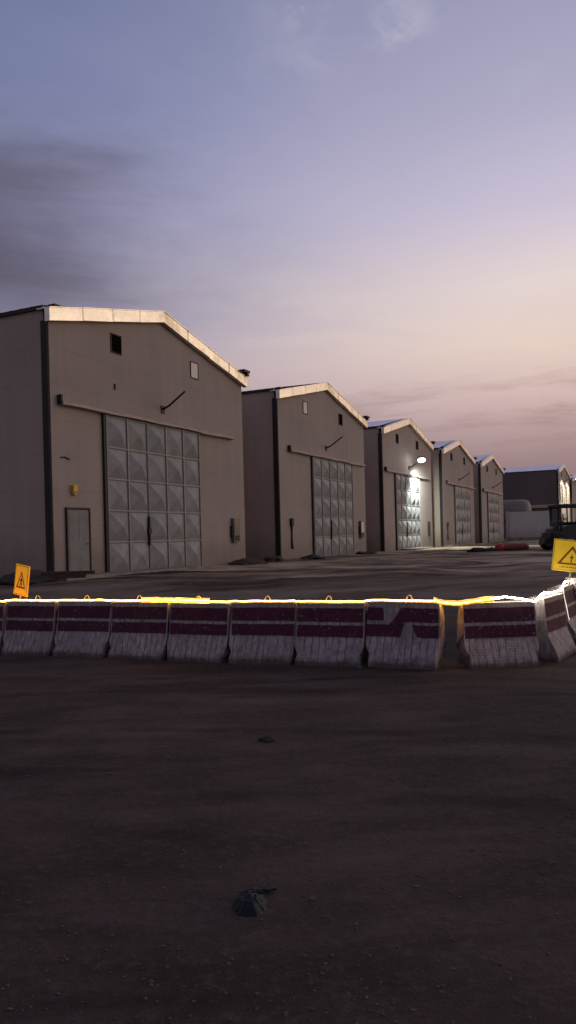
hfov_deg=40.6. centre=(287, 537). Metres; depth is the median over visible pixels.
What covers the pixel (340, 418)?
vent window
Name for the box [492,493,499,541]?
door leaf
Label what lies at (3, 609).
concrete barrier
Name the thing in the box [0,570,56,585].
earth mound
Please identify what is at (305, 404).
vent window
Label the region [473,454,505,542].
warehouse
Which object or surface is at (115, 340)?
vent window
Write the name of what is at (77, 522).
small door
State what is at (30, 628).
concrete barrier
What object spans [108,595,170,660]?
concrete barrier
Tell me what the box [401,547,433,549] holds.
doorstep slab
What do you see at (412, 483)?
door leaf
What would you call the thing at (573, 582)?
concrete barrier
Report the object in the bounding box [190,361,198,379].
vent window
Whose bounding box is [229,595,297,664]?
concrete barrier
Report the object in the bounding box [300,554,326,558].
earth mound
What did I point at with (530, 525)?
boundary wall
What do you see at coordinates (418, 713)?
ground
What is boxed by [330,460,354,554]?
door leaf
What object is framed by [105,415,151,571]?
door leaf
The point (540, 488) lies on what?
warehouse
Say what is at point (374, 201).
sky
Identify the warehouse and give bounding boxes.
[0,303,249,577]
[241,382,369,559]
[363,418,435,550]
[430,440,476,545]
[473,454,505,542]
[502,464,570,538]
[569,474,575,521]
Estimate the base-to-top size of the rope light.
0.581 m
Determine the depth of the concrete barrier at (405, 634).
9.61 m
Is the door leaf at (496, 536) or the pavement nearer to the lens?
the pavement
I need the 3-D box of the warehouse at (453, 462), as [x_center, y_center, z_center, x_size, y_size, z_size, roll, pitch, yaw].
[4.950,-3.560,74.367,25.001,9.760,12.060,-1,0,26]
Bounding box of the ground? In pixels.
[0,539,575,1023]
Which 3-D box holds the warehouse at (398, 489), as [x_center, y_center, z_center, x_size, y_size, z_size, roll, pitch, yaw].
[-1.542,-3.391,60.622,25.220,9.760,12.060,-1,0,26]
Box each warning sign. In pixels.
[13,564,29,600]
[551,539,575,588]
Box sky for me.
[0,0,575,474]
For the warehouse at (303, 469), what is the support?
on the ground
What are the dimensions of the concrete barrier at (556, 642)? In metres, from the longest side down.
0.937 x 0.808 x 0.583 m
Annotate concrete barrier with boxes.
[0,601,8,653]
[1,595,58,656]
[53,595,115,657]
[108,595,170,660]
[167,596,233,662]
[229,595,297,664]
[294,595,368,667]
[366,594,445,670]
[456,600,538,669]
[529,593,575,661]
[547,584,575,645]
[565,577,575,595]
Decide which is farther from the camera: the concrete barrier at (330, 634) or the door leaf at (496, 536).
the door leaf at (496, 536)
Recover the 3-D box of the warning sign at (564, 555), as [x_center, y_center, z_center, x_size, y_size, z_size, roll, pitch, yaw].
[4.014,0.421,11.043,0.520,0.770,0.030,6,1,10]
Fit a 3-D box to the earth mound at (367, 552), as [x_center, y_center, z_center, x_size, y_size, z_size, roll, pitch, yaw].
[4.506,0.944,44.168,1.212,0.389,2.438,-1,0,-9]
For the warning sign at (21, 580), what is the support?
on the concrete barrier at (30, 628)
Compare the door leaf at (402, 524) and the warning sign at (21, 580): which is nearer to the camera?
the warning sign at (21, 580)
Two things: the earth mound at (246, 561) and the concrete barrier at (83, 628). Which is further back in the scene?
the earth mound at (246, 561)
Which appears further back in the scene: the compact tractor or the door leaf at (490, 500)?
the door leaf at (490, 500)
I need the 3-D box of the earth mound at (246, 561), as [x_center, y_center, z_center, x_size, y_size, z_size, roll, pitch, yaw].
[-1.594,1.097,31.973,1.259,0.546,2.598,-1,0,26]
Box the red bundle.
[495,543,528,550]
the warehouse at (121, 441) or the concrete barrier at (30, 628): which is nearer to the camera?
the concrete barrier at (30, 628)
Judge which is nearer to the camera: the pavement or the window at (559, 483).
the pavement
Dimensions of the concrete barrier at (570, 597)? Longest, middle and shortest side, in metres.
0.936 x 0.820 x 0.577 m
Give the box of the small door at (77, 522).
[65,507,91,570]
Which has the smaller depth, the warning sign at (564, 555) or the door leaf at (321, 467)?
the warning sign at (564, 555)
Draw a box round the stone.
[258,735,275,742]
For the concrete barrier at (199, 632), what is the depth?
10.61 m
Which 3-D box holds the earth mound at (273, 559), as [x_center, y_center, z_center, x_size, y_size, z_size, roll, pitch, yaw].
[-0.626,1.091,34.862,1.047,0.547,2.153,-1,0,14]
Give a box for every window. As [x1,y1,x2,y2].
[110,333,121,355]
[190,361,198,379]
[303,401,307,414]
[338,413,342,425]
[559,483,560,501]
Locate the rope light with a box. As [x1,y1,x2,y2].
[0,580,572,619]
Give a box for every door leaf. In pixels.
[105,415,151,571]
[147,423,202,568]
[313,457,332,555]
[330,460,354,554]
[396,474,407,549]
[406,476,420,547]
[455,486,462,544]
[461,487,470,543]
[488,493,493,541]
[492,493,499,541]
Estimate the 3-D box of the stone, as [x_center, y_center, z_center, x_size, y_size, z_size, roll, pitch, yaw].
[-0.177,1.654,6.373,0.134,0.066,0.093,-1,0,23]
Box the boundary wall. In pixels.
[506,511,549,540]
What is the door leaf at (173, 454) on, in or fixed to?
in the warehouse at (121, 441)
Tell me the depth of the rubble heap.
40.86 m
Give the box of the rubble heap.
[466,547,500,551]
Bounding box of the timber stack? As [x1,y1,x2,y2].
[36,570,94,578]
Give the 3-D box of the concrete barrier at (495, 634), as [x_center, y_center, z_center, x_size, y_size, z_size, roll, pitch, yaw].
[2.602,1.198,9.701,0.933,0.807,0.578,-1,0,-4]
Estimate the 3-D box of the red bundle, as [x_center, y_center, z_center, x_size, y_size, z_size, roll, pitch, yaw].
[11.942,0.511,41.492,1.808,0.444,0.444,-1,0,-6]
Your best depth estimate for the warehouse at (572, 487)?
133.24 m
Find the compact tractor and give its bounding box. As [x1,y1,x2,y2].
[539,504,575,549]
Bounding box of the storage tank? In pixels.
[503,499,531,522]
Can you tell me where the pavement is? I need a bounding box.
[56,566,207,580]
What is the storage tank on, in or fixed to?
on the ground
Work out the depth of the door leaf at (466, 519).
71.02 m
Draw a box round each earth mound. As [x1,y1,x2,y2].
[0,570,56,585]
[227,558,267,565]
[262,556,286,561]
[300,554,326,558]
[355,551,376,553]
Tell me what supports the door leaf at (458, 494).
in the warehouse at (453, 462)
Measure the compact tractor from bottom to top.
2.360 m

